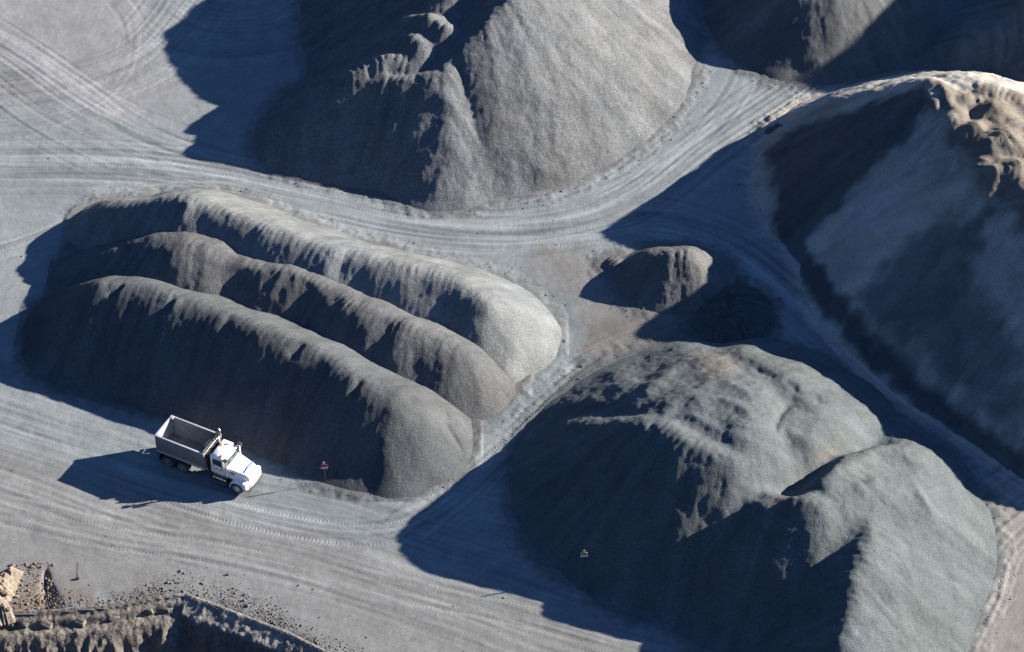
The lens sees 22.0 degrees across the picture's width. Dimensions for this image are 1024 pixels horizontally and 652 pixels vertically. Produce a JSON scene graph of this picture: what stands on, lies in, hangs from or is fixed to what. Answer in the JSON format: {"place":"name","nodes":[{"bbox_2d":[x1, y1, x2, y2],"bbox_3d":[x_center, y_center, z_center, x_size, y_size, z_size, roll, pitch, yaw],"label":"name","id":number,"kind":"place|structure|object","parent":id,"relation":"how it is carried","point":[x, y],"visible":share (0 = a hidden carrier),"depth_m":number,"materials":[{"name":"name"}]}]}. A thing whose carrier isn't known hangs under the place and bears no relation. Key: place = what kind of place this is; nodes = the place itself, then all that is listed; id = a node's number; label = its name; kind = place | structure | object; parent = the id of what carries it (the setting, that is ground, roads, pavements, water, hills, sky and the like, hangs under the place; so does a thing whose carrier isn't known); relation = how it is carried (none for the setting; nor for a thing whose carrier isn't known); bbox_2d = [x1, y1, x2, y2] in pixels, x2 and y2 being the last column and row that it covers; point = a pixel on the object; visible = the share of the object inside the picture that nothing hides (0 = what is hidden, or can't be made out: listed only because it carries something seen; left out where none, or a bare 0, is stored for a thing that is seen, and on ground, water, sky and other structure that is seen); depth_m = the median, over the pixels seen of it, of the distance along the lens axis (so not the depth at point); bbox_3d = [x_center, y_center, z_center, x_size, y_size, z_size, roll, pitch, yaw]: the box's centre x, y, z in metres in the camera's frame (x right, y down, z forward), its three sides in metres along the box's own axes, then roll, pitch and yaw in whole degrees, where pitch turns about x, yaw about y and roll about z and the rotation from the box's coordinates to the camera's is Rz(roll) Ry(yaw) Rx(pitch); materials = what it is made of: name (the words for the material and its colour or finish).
{"place":"outdoors","nodes":[
{"label":"outdoors","id":0,"kind":"place"},
{"bbox_2d":[0,0,1023,651],"bbox_3d":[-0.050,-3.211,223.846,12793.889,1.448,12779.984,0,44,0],"label":"ground","id":1,"kind":"structure","parent":0,"point":[142,512],"depth_m":220.00,"materials":[{"name":"grey gravel"}]},
{"bbox_2d":[0,566,22,626],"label":"rubble mound","id":2,"kind":"object","parent":1,"relation":"on","point":[10,577],"visible":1,"depth_m":198.59,"materials":[{"name":"beige stone"}]},
{"bbox_2d":[0,589,9,595],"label":"boulder","id":3,"kind":"object","parent":2,"relation":"on","point":[6,592],"visible":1,"depth_m":198.07,"materials":[{"name":"beige stone"}]},
{"bbox_2d":[8,562,54,608],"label":"rubble","id":4,"kind":"object","parent":1,"relation":"on","point":[48,580],"visible":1,"depth_m":199.58,"materials":[{"name":"beige stone"}]},
{"bbox_2d":[0,593,328,651],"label":"rock face","id":5,"kind":"object","parent":1,"relation":"on","point":[186,624],"visible":1,"depth_m":197.73},
{"bbox_2d":[19,622,28,628],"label":"stone block","id":6,"kind":"object","parent":5,"relation":"on","point":[23,625],"depth_m":197.52,"materials":[{"name":"grey stone"}]},
{"bbox_2d":[37,621,52,629],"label":"stone block","id":7,"kind":"object","parent":5,"relation":"on","point":[48,625],"depth_m":197.59,"materials":[{"name":"grey stone"}]},
{"bbox_2d":[70,617,86,627],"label":"stone block","id":8,"kind":"object","parent":5,"relation":"on","point":[79,622],"depth_m":197.68,"materials":[{"name":"grey stone"}]},
{"bbox_2d":[108,616,119,621],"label":"stone block","id":9,"kind":"object","parent":5,"relation":"on","point":[112,618],"depth_m":198.05,"materials":[{"name":"grey stone"}]},
{"bbox_2d":[145,608,153,615],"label":"stone block","id":10,"kind":"object","parent":5,"relation":"on","point":[148,611],"depth_m":198.44,"materials":[{"name":"grey stone"}]},
{"bbox_2d":[162,608,173,612],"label":"stone block","id":11,"kind":"object","parent":5,"relation":"on","point":[166,610],"depth_m":198.65,"materials":[{"name":"grey stone"}]},
{"bbox_2d":[10,567,367,651],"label":"rubble","id":12,"kind":"object","parent":1,"relation":"on","point":[228,606],"visible":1,"depth_m":198.38,"materials":[{"name":"stone"}]},
{"bbox_2d":[154,415,262,493],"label":"dump truck","id":13,"kind":"object","parent":1,"relation":"on","point":[188,444],"visible":1,"depth_m":206.30,"materials":[{"name":"metal"}]},
{"bbox_2d":[21,275,472,498],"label":"gravel ridge","id":14,"kind":"structure","parent":1,"relation":"on","point":[295,396],"depth_m":210.99,"materials":[{"name":"grey gravel"}]},
{"bbox_2d":[321,462,327,473],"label":"product sign","id":15,"kind":"object","parent":14,"relation":"on","point":[324,466],"visible":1,"depth_m":205.83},
{"bbox_2d":[47,231,515,419],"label":"gravel ridge","id":16,"kind":"structure","parent":1,"relation":"on","point":[468,378],"depth_m":216.30,"materials":[{"name":"grey gravel"}]},
{"bbox_2d":[65,188,561,382],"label":"gravel ridge","id":17,"kind":"structure","parent":1,"relation":"on","point":[513,331],"depth_m":218.94,"materials":[{"name":"grey gravel"}]},
{"bbox_2d":[254,0,703,211],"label":"gravel pile","id":18,"kind":"object","parent":1,"relation":"on","point":[440,105],"visible":1,"depth_m":234.36,"materials":[{"name":"gravel"}]},
{"bbox_2d":[1,0,1023,651],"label":"loose stones","id":19,"kind":"object","parent":1,"relation":"on","point":[566,305],"visible":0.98,"depth_m":221.84,"materials":[{"name":"grey stone"}]},
{"bbox_2d":[602,243,735,314],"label":"gravel pile","id":20,"kind":"object","parent":1,"relation":"on","point":[676,278],"visible":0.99,"depth_m":221.75,"materials":[{"name":"grey gravel"}]},
{"bbox_2d":[690,284,775,342],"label":"gravel pile","id":21,"kind":"object","parent":1,"relation":"on","point":[731,313],"visible":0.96,"depth_m":219.38,"materials":[{"name":"gravel"}]},
{"bbox_2d":[509,337,996,651],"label":"gravel pile","id":22,"kind":"object","parent":1,"relation":"on","point":[765,494],"visible":1,"depth_m":199.02,"materials":[{"name":"grey gravel"}]},
{"bbox_2d":[581,550,587,556],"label":"product sign","id":23,"kind":"object","parent":22,"relation":"on","point":[584,554],"visible":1,"depth_m":198.30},
{"bbox_2d":[764,123,782,134],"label":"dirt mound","id":24,"kind":"object","parent":1,"relation":"on","point":[769,130],"visible":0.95,"depth_m":237.75,"materials":[{"name":"soil"}]},
{"bbox_2d":[703,0,971,84],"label":"gravel pile","id":25,"kind":"object","parent":1,"relation":"on","point":[824,42],"visible":0.98,"depth_m":244.56,"materials":[{"name":"grey gravel"}]},
{"bbox_2d":[751,70,1023,478],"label":"sand pile","id":26,"kind":"object","parent":1,"relation":"on","point":[892,208],"visible":1,"depth_m":219.04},
{"bbox_2d":[912,0,1023,81],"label":"gravel pile","id":27,"kind":"object","parent":1,"relation":"on","point":[986,36],"visible":0.92,"depth_m":242.17,"materials":[{"name":"grey gravel"}]}
]}

